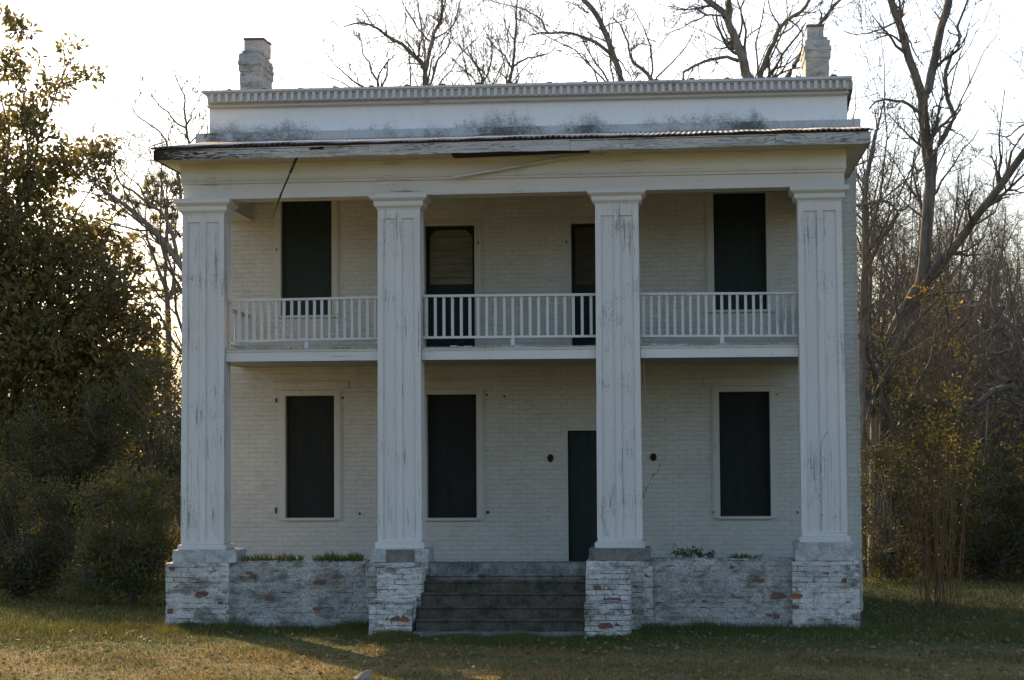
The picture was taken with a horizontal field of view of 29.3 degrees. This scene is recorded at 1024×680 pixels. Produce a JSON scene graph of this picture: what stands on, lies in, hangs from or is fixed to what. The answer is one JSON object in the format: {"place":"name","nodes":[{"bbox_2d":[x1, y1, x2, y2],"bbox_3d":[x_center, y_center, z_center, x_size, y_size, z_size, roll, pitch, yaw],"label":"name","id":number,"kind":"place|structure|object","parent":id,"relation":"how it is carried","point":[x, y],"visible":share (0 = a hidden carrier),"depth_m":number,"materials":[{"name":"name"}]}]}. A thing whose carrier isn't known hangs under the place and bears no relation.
{"place":"outdoors","nodes":[
{"label":"outdoors","id":0,"kind":"place"},
{"bbox_2d":[124,372,181,509],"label":"tree","id":1,"kind":"object","parent":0,"point":[174,450],"visible":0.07,"depth_m":51.66,"materials":[{"name":"brown plant"}]},
{"bbox_2d":[0,520,1023,679],"bbox_3d":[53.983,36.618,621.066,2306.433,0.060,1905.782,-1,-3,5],"label":"ground","id":2,"kind":"structure","parent":0,"point":[864,622],"depth_m":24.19,"materials":[{"name":"green plant"}]},
{"bbox_2d":[0,458,83,599],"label":"shrub","id":3,"kind":"object","parent":2,"relation":"on","point":[26,571],"visible":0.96,"depth_m":34.17,"materials":[{"name":"green plant"}]},
{"bbox_2d":[0,373,154,582],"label":"shrub","id":4,"kind":"object","parent":2,"relation":"on","point":[71,468],"visible":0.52,"depth_m":38.27,"materials":[{"name":"green plant"}]},
{"bbox_2d":[0,2,180,549],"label":"magnolia tree","id":5,"kind":"object","parent":2,"relation":"on","point":[56,350],"visible":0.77,"depth_m":41.78,"materials":[{"name":"green plant"}]},
{"bbox_2d":[0,0,218,360],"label":"bare tree","id":6,"kind":"object","parent":2,"relation":"on","point":[162,242],"visible":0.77,"depth_m":41.05,"materials":[{"name":"brown plant"}]},
{"bbox_2d":[51,452,180,606],"bbox_3d":[-6.530,3.200,32.990,2.487,2.630,1.868,-2,-3,20],"label":"shrub","id":7,"kind":"object","parent":2,"relation":"on","point":[127,559],"visible":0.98,"depth_m":32.75,"materials":[{"name":"green plant"}]},
{"bbox_2d":[98,345,181,581],"bbox_3d":[-6.954,2.429,37.870,2.368,4.702,2.196,-1,-3,5],"label":"shrub","id":8,"kind":"object","parent":2,"relation":"on","point":[148,444],"visible":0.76,"depth_m":37.77,"materials":[{"name":"green plant"}]},
{"bbox_2d":[111,293,181,526],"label":"tree","id":9,"kind":"object","parent":2,"relation":"on","point":[162,401],"visible":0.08,"depth_m":51.02,"materials":[{"name":"brown plant"}]},
{"bbox_2d":[119,169,181,536],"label":"tree","id":10,"kind":"object","parent":2,"relation":"on","point":[164,296],"visible":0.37,"depth_m":51.32,"materials":[{"name":"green plant"}]},
{"bbox_2d":[134,301,181,524],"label":"tree","id":11,"kind":"object","parent":2,"relation":"on","point":[173,383],"visible":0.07,"depth_m":59.65,"materials":[{"name":"brown plant"}]},
{"bbox_2d":[143,378,180,542],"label":"tree","id":12,"kind":"object","parent":2,"relation":"on","point":[179,518],"visible":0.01,"depth_m":53.08,"materials":[{"name":"brown plant"}]},
{"bbox_2d":[43,32,291,408],"bbox_3d":[-7.824,-0.920,44.742,6.497,12.488,7.755,2,-4,-40],"label":"bare tree","id":13,"kind":"object","parent":2,"relation":"on","point":[176,133],"visible":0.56,"depth_m":44.06,"materials":[{"name":"brown plant"}]},
{"bbox_2d":[354,670,373,679],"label":"rock","id":14,"kind":"object","parent":2,"relation":"on","point":[366,675],"visible":1,"depth_m":21.82,"materials":[{"name":"grey stone"}]},
{"bbox_2d":[209,0,524,88],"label":"bare tree","id":15,"kind":"object","parent":2,"relation":"on","point":[386,65],"visible":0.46,"depth_m":47.81,"materials":[{"name":"brown plant"}]},
{"bbox_2d":[321,0,561,86],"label":"bare tree","id":16,"kind":"object","parent":2,"relation":"on","point":[427,56],"visible":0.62,"depth_m":45.51,"materials":[{"name":"brown plant"}]},
{"bbox_2d":[379,0,631,84],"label":"bare tree","id":17,"kind":"object","parent":2,"relation":"on","point":[473,48],"visible":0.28,"depth_m":49.91,"materials":[{"name":"brown plant"}]},
{"bbox_2d":[151,24,872,638],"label":"house","id":18,"kind":"structure","parent":2,"relation":"on","point":[417,374],"depth_m":30.88,"materials":[{"name":"brick"}]},
{"bbox_2d":[240,552,304,562],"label":"grass tuft","id":19,"kind":"object","parent":18,"relation":"on","point":[267,558],"visible":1,"depth_m":28.63,"materials":[{"name":"green plant"}]},
{"bbox_2d":[273,157,297,214],"bbox_3d":[-3.317,-2.231,28.478,0.541,0.856,0.059,-3,-4,38],"label":"hanging strip","id":20,"kind":"object","parent":18,"relation":"hanging from","point":[292,166],"visible":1,"depth_m":28.41,"materials":[{"name":"brown wood"}]},
{"bbox_2d":[273,200,339,317],"bbox_3d":[-3.331,-1.310,31.802,1.090,1.913,0.200,-1,-3,5],"label":"window","id":21,"kind":"structure","parent":18,"relation":"in","point":[306,234],"depth_m":31.84,"materials":[{"name":"paint"}]},
{"bbox_2d":[271,380,348,520],"bbox_3d":[-3.256,1.786,31.626,1.285,2.255,0.200,-1,-3,5],"label":"window","id":22,"kind":"structure","parent":18,"relation":"in","point":[309,422],"depth_m":31.64,"materials":[{"name":"wood"}]},
{"bbox_2d":[312,551,369,562],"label":"grass tuft","id":23,"kind":"object","parent":18,"relation":"on","point":[350,556],"visible":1,"depth_m":28.54,"materials":[{"name":"green plant"}]},
{"bbox_2d":[424,222,481,346],"bbox_3d":[-0.993,-0.787,31.574,1.020,2.206,0.188,-1,-3,5],"label":"door","id":24,"kind":"structure","parent":18,"relation":"in","point":[453,252],"depth_m":31.61,"materials":[{"name":"paint"}]},
{"bbox_2d":[425,379,490,520],"bbox_3d":[-0.960,1.765,31.425,1.286,2.264,0.200,-1,-3,5],"label":"window","id":25,"kind":"structure","parent":18,"relation":"in","point":[454,419],"depth_m":31.45,"materials":[{"name":"wood"}]},
{"bbox_2d":[453,151,632,177],"bbox_3d":[0.450,-2.540,28.381,2.634,0.339,0.152,-1,-3,8],"label":"loose moulding","id":26,"kind":"object","parent":18,"relation":"attached to","point":[535,162],"visible":1,"depth_m":28.43,"materials":[{"name":"paint"}]},
{"bbox_2d":[564,220,595,345],"bbox_3d":[1.357,-0.814,31.369,1.020,2.206,0.188,-1,-3,5],"label":"door","id":27,"kind":"structure","parent":18,"relation":"in","point":[579,237],"depth_m":31.42,"materials":[{"name":"paint"}]},
{"bbox_2d":[566,429,597,560],"bbox_3d":[1.410,2.554,31.195,1.080,2.281,0.158,-1,-3,5],"label":"door","id":28,"kind":"structure","parent":18,"relation":"in","point":[581,444],"depth_m":31.25,"materials":[{"name":"paint"}]},
{"bbox_2d":[668,543,716,557],"bbox_3d":[2.593,3.055,28.182,0.705,0.258,0.217,-1,-3,5],"label":"weed","id":29,"kind":"object","parent":18,"relation":"on","point":[696,552],"visible":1,"depth_m":28.14,"materials":[{"name":"green plant"}]},
{"bbox_2d":[705,192,774,312],"bbox_3d":[3.634,-1.391,31.195,1.087,1.913,0.200,-1,-3,5],"label":"window","id":30,"kind":"structure","parent":18,"relation":"in","point":[739,228],"depth_m":31.23,"materials":[{"name":"paint"}]},
{"bbox_2d":[703,376,784,518],"bbox_3d":[3.689,1.706,31.021,1.284,2.255,0.200,-1,-3,5],"label":"window","id":31,"kind":"structure","parent":18,"relation":"in","point":[744,420],"depth_m":31.04,"materials":[{"name":"wood"}]},
{"bbox_2d":[727,552,763,559],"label":"grass tuft","id":32,"kind":"object","parent":18,"relation":"on","point":[741,556],"visible":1,"depth_m":28.06,"materials":[{"name":"green plant"}]},
{"bbox_2d":[0,505,1023,582],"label":"tall grass","id":33,"kind":"structure","parent":2,"relation":"on","point":[910,562],"depth_m":37.85,"materials":[{"name":"plant"}]},
{"bbox_2d":[0,592,1023,679],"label":"fallen leaves","id":34,"kind":"object","parent":2,"relation":"on","point":[906,669],"visible":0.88,"depth_m":24.59,"materials":[{"name":"brown plant"}]},
{"bbox_2d":[8,343,1023,542],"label":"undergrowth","id":35,"kind":"object","parent":2,"relation":"on","point":[175,405],"depth_m":56.91,"materials":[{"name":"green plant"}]},
{"bbox_2d":[381,0,675,84],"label":"bare tree","id":36,"kind":"object","parent":2,"relation":"on","point":[512,66],"visible":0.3,"depth_m":46.14,"materials":[{"name":"brown plant"}]},
{"bbox_2d":[451,0,739,82],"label":"bare tree","id":37,"kind":"object","parent":2,"relation":"on","point":[610,51],"visible":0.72,"depth_m":44.44,"materials":[{"name":"brown plant"}]},
{"bbox_2d":[629,0,909,175],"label":"bare tree","id":38,"kind":"object","parent":2,"relation":"on","point":[733,43],"visible":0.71,"depth_m":43.23,"materials":[{"name":"brown plant"}]},
{"bbox_2d":[726,0,1005,576],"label":"bare tree","id":39,"kind":"object","parent":2,"relation":"on","point":[865,249],"visible":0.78,"depth_m":38.78,"materials":[{"name":"brown plant"}]},
{"bbox_2d":[856,132,914,227],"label":"tree","id":40,"kind":"object","parent":2,"relation":"on","point":[886,162],"visible":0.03,"depth_m":59.74,"materials":[{"name":"brown plant"}]},
{"bbox_2d":[860,430,926,583],"bbox_3d":[7.098,3.179,37.163,1.728,2.954,2.091,-1,-3,5],"label":"shrub","id":41,"kind":"object","parent":2,"relation":"on","point":[884,558],"visible":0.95,"depth_m":37.04,"materials":[{"name":"green plant"}]},
{"bbox_2d":[848,114,941,486],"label":"tree","id":42,"kind":"object","parent":2,"relation":"on","point":[882,240],"visible":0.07,"depth_m":53.04,"materials":[{"name":"brown plant"}]},
{"bbox_2d":[866,347,937,572],"bbox_3d":[7.940,2.465,40.209,1.638,4.690,1.733,-1,-3,5],"label":"shrub","id":43,"kind":"object","parent":2,"relation":"on","point":[887,432],"visible":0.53,"depth_m":40.11,"materials":[{"name":"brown plant"}]},
{"bbox_2d":[858,161,962,326],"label":"tree","id":44,"kind":"object","parent":2,"relation":"on","point":[902,220],"visible":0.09,"depth_m":57.97,"materials":[{"name":"brown plant"}]},
{"bbox_2d":[856,141,964,345],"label":"tree","id":45,"kind":"object","parent":2,"relation":"on","point":[888,207],"visible":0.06,"depth_m":61.33,"materials":[{"name":"brown plant"}]},
{"bbox_2d":[856,136,968,420],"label":"tree","id":46,"kind":"object","parent":2,"relation":"on","point":[899,220],"visible":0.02,"depth_m":55.31,"materials":[{"name":"brown plant"}]},
{"bbox_2d":[859,171,966,421],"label":"tree","id":47,"kind":"object","parent":2,"relation":"on","point":[904,260],"visible":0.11,"depth_m":51.19,"materials":[{"name":"brown plant"}]},
{"bbox_2d":[857,202,969,346],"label":"tree","id":48,"kind":"object","parent":2,"relation":"on","point":[907,245],"visible":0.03,"depth_m":63.28,"materials":[{"name":"brown plant"}]},
{"bbox_2d":[856,148,981,416],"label":"tree","id":49,"kind":"object","parent":2,"relation":"on","point":[893,255],"visible":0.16,"depth_m":51.30,"materials":[{"name":"brown plant"}]},
{"bbox_2d":[858,194,984,518],"bbox_3d":[10.023,0.823,49.462,4.096,9.140,3.902,-1,-3,13],"label":"tree","id":50,"kind":"object","parent":2,"relation":"on","point":[911,274],"visible":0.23,"depth_m":48.80,"materials":[{"name":"brown plant"}]},
{"bbox_2d":[869,256,977,486],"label":"tree","id":51,"kind":"object","parent":2,"relation":"on","point":[892,317],"visible":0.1,"depth_m":48.61,"materials":[{"name":"brown plant"}]},
{"bbox_2d":[829,0,1023,571],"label":"bare tree","id":52,"kind":"object","parent":2,"relation":"on","point":[926,270],"visible":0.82,"depth_m":40.65,"materials":[{"name":"brown plant"}]},
{"bbox_2d":[879,270,956,441],"bbox_3d":[8.349,0.326,40.279,1.578,3.542,0.730,0,-3,-11],"label":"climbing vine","id":53,"kind":"object","parent":52,"relation":"attached to","point":[896,328],"visible":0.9,"depth_m":40.30,"materials":[{"name":"brown plant"}]},
{"bbox_2d":[858,269,997,543],"bbox_3d":[6.895,0.396,43.277,6.280,9.307,5.368,0,-3,-6],"label":"tree","id":54,"kind":"object","parent":2,"relation":"on","point":[910,448],"visible":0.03,"depth_m":42.38,"materials":[{"name":"brown plant"}]},
{"bbox_2d":[858,217,997,426],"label":"tree","id":55,"kind":"object","parent":2,"relation":"on","point":[894,309],"visible":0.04,"depth_m":53.72,"materials":[{"name":"brown plant"}]},
{"bbox_2d":[867,292,990,607],"bbox_3d":[6.808,1.760,31.459,1.743,5.169,1.870,0,-3,-11],"label":"multi stem bush","id":56,"kind":"object","parent":2,"relation":"on","point":[939,559],"visible":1,"depth_m":31.40,"materials":[{"name":"orange plant"}]},
{"bbox_2d":[871,362,987,571],"bbox_3d":[8.419,2.593,39.030,2.482,4.305,2.314,-1,-3,5],"label":"shrub","id":57,"kind":"object","parent":2,"relation":"on","point":[961,445],"visible":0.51,"depth_m":38.84,"materials":[{"name":"green plant"}]},
{"bbox_2d":[857,156,1005,424],"bbox_3d":[10.630,0.230,54.462,5.625,10.797,4.298,2,-4,-34],"label":"tree","id":58,"kind":"object","parent":2,"relation":"on","point":[892,235],"visible":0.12,"depth_m":54.20,"materials":[{"name":"brown plant"}]},
{"bbox_2d":[858,179,1004,377],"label":"tree","id":59,"kind":"object","parent":2,"relation":"on","point":[914,262],"visible":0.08,"depth_m":55.91,"materials":[{"name":"brown plant"}]},
{"bbox_2d":[857,209,1017,484],"bbox_3d":[10.483,0.159,50.485,6.880,10.524,4.595,0,-3,-12],"label":"tree","id":60,"kind":"object","parent":2,"relation":"on","point":[899,292],"visible":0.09,"depth_m":49.91,"materials":[{"name":"brown plant"}]},
{"bbox_2d":[869,200,1009,493],"bbox_3d":[9.469,0.914,43.787,3.150,8.205,3.579,0,-3,-5],"label":"tree","id":61,"kind":"object","parent":2,"relation":"on","point":[943,326],"visible":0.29,"depth_m":43.64,"materials":[{"name":"brown plant"}]},
{"bbox_2d":[856,185,1023,510],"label":"tree","id":62,"kind":"object","parent":2,"relation":"on","point":[901,268],"visible":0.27,"depth_m":47.29,"materials":[{"name":"brown plant"}]},
{"bbox_2d":[856,199,1023,476],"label":"tree","id":63,"kind":"object","parent":2,"relation":"on","point":[905,354],"visible":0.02,"depth_m":48.03,"materials":[{"name":"brown plant"}]},
{"bbox_2d":[857,225,1023,533],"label":"tree","id":64,"kind":"object","parent":2,"relation":"on","point":[946,377],"visible":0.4,"depth_m":42.86,"materials":[{"name":"brown plant"}]},
{"bbox_2d":[857,241,1023,522],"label":"tree","id":65,"kind":"object","parent":2,"relation":"on","point":[868,430],"visible":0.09,"depth_m":41.52,"materials":[{"name":"brown plant"}]},
{"bbox_2d":[858,221,1022,500],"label":"tree","id":66,"kind":"object","parent":2,"relation":"on","point":[941,319],"visible":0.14,"depth_m":48.89,"materials":[{"name":"brown plant"}]},
{"bbox_2d":[866,178,1016,429],"bbox_3d":[8.907,0.668,46.160,6.074,8.999,3.701,0,-3,2],"label":"tree","id":67,"kind":"object","parent":2,"relation":"on","point":[937,279],"visible":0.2,"depth_m":46.23,"materials":[{"name":"brown plant"}]},
{"bbox_2d":[867,129,1021,513],"bbox_3d":[9.722,0.246,46.002,5.339,9.887,6.246,1,-3,-25],"label":"tree","id":68,"kind":"object","parent":2,"relation":"on","point":[966,218],"visible":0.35,"depth_m":44.75,"materials":[{"name":"brown plant"}]},
{"bbox_2d":[865,203,1023,513],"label":"tree","id":69,"kind":"object","parent":2,"relation":"on","point":[961,325],"visible":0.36,"depth_m":44.10,"materials":[{"name":"brown plant"}]},
{"bbox_2d":[866,349,1023,566],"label":"evergreen undergrowth","id":70,"kind":"object","parent":2,"relation":"on","point":[1003,444],"visible":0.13,"depth_m":42.42,"materials":[{"name":"green plant"}]},
{"bbox_2d":[867,199,1023,497],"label":"tree","id":71,"kind":"object","parent":2,"relation":"on","point":[961,330],"visible":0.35,"depth_m":44.69,"materials":[{"name":"brown plant"}]},
{"bbox_2d":[867,180,1023,411],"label":"tree","id":72,"kind":"object","parent":2,"relation":"on","point":[952,281],"visible":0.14,"depth_m":52.52,"materials":[{"name":"brown plant"}]},
{"bbox_2d":[869,224,1023,561],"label":"tree","id":73,"kind":"object","parent":2,"relation":"on","point":[973,355],"visible":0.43,"depth_m":44.03,"materials":[{"name":"brown plant"}]},
{"bbox_2d":[871,139,1023,508],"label":"tree","id":74,"kind":"object","parent":2,"relation":"on","point":[945,298],"visible":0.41,"depth_m":42.91,"materials":[{"name":"brown plant"}]},
{"bbox_2d":[876,166,1023,342],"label":"tree","id":75,"kind":"object","parent":2,"relation":"on","point":[983,241],"visible":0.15,"depth_m":56.73,"materials":[{"name":"brown plant"}]},
{"bbox_2d":[886,179,1023,322],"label":"tree","id":76,"kind":"object","parent":2,"relation":"on","point":[991,221],"visible":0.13,"depth_m":61.61,"materials":[{"name":"brown plant"}]},
{"bbox_2d":[889,128,1023,463],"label":"tree","id":77,"kind":"object","parent":2,"relation":"on","point":[944,201],"visible":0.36,"depth_m":49.13,"materials":[{"name":"brown plant"}]},
{"bbox_2d":[901,176,1012,433],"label":"tree","id":78,"kind":"object","parent":2,"relation":"on","point":[959,232],"visible":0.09,"depth_m":55.02,"materials":[{"name":"brown plant"}]},
{"bbox_2d":[891,176,1023,447],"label":"tree","id":79,"kind":"object","parent":2,"relation":"on","point":[1001,248],"visible":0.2,"depth_m":50.42,"materials":[{"name":"brown plant"}]},
{"bbox_2d":[897,261,1020,453],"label":"tree","id":80,"kind":"object","parent":2,"relation":"on","point":[970,355],"visible":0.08,"depth_m":52.79,"materials":[{"name":"brown plant"}]},
{"bbox_2d":[908,178,1013,376],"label":"tree","id":81,"kind":"object","parent":2,"relation":"on","point":[953,256],"visible":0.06,"depth_m":57.79,"materials":[{"name":"brown plant"}]},
{"bbox_2d":[911,133,1017,436],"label":"tree","id":82,"kind":"object","parent":2,"relation":"on","point":[967,211],"visible":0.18,"depth_m":58.36,"materials":[{"name":"brown plant"}]},
{"bbox_2d":[915,240,1023,514],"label":"tree","id":83,"kind":"object","parent":2,"relation":"on","point":[1016,418],"visible":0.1,"depth_m":49.76,"materials":[{"name":"brown plant"}]},
{"bbox_2d":[918,439,1023,581],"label":"shrub","id":84,"kind":"object","parent":2,"relation":"on","point":[999,486],"visible":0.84,"depth_m":36.88,"materials":[{"name":"green plant"}]},
{"bbox_2d":[931,202,1018,437],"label":"tree","id":85,"kind":"object","parent":2,"relation":"on","point":[971,280],"visible":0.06,"depth_m":58.04,"materials":[{"name":"brown plant"}]},
{"bbox_2d":[927,238,1023,450],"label":"bare tree","id":86,"kind":"object","parent":2,"relation":"on","point":[1010,385],"visible":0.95,"depth_m":36.72,"materials":[{"name":"brown plant"}]},
{"bbox_2d":[932,219,1023,467],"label":"tree","id":87,"kind":"object","parent":2,"relation":"on","point":[996,306],"visible":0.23,"depth_m":51.71,"materials":[{"name":"brown plant"}]},
{"bbox_2d":[940,242,1023,427],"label":"tree","id":88,"kind":"object","parent":2,"relation":"on","point":[999,319],"visible":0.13,"depth_m":53.58,"materials":[{"name":"brown plant"}]},
{"bbox_2d":[942,257,1023,521],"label":"tree","id":89,"kind":"object","parent":2,"relation":"on","point":[980,294],"visible":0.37,"depth_m":46.12,"materials":[{"name":"brown plant"}]},
{"bbox_2d":[955,180,1023,380],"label":"tree","id":90,"kind":"object","parent":2,"relation":"on","point":[1004,225],"visible":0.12,"depth_m":62.47,"materials":[{"name":"brown plant"}]},
{"bbox_2d":[955,288,1023,385],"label":"tree","id":91,"kind":"object","parent":2,"relation":"on","point":[1001,338],"visible":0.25,"depth_m":51.02,"materials":[{"name":"brown plant"}]},
{"bbox_2d":[958,240,1023,459],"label":"tree","id":92,"kind":"object","parent":2,"relation":"on","point":[1011,315],"visible":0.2,"depth_m":51.59,"materials":[{"name":"brown plant"}]},
{"bbox_2d":[960,206,1023,421],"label":"tree","id":93,"kind":"object","parent":2,"relation":"on","point":[1007,259],"visible":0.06,"depth_m":58.86,"materials":[{"name":"brown plant"}]},
{"bbox_2d":[963,180,1023,414],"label":"tree","id":94,"kind":"object","parent":2,"relation":"on","point":[986,222],"visible":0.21,"depth_m":55.44,"materials":[{"name":"brown plant"}]},
{"bbox_2d":[964,238,1023,437],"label":"tree","id":95,"kind":"object","parent":2,"relation":"on","point":[1004,328],"visible":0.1,"depth_m":54.03,"materials":[{"name":"brown plant"}]},
{"bbox_2d":[968,220,1023,514],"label":"tree","id":96,"kind":"object","parent":2,"relation":"on","point":[1009,268],"visible":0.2,"depth_m":56.50,"materials":[{"name":"brown plant"}]},
{"bbox_2d":[969,25,1023,274],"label":"bare tree","id":97,"kind":"object","parent":2,"relation":"on","point":[1016,129],"visible":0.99,"depth_m":39.23,"materials":[{"name":"brown plant"}]},
{"bbox_2d":[969,211,1023,485],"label":"tree","id":98,"kind":"object","parent":2,"relation":"on","point":[1001,302],"visible":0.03,"depth_m":57.32,"materials":[{"name":"brown plant"}]},
{"bbox_2d":[973,309,1023,437],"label":"tree","id":99,"kind":"object","parent":2,"relation":"on","point":[1009,373],"visible":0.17,"depth_m":51.35,"materials":[{"name":"brown plant"}]},
{"bbox_2d":[974,273,1023,474],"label":"tree","id":100,"kind":"object","parent":2,"relation":"on","point":[1019,328],"visible":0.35,"depth_m":47.40,"materials":[{"name":"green plant"}]},
{"bbox_2d":[981,253,1023,479],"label":"tree","id":101,"kind":"object","parent":2,"relation":"on","point":[1011,293],"visible":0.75,"depth_m":43.20,"materials":[{"name":"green plant"}]},
{"bbox_2d":[985,219,1023,420],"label":"tree","id":102,"kind":"object","parent":2,"relation":"on","point":[1015,294],"visible":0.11,"depth_m":55.97,"materials":[{"name":"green plant"}]},
{"bbox_2d":[992,335,1023,455],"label":"tree","id":103,"kind":"object","parent":2,"relation":"on","point":[1012,406],"visible":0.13,"depth_m":49.28,"materials":[{"name":"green plant"}]},
{"bbox_2d":[0,617,1023,656],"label":"green grass","id":104,"kind":"structure","parent":0,"point":[699,629],"depth_m":27.30,"materials":[{"name":"green plant"}]},
{"bbox_2d":[0,0,1023,432],"label":"sky","id":105,"kind":"structure","parent":0,"point":[155,27],"materials":[{"name":"white"}]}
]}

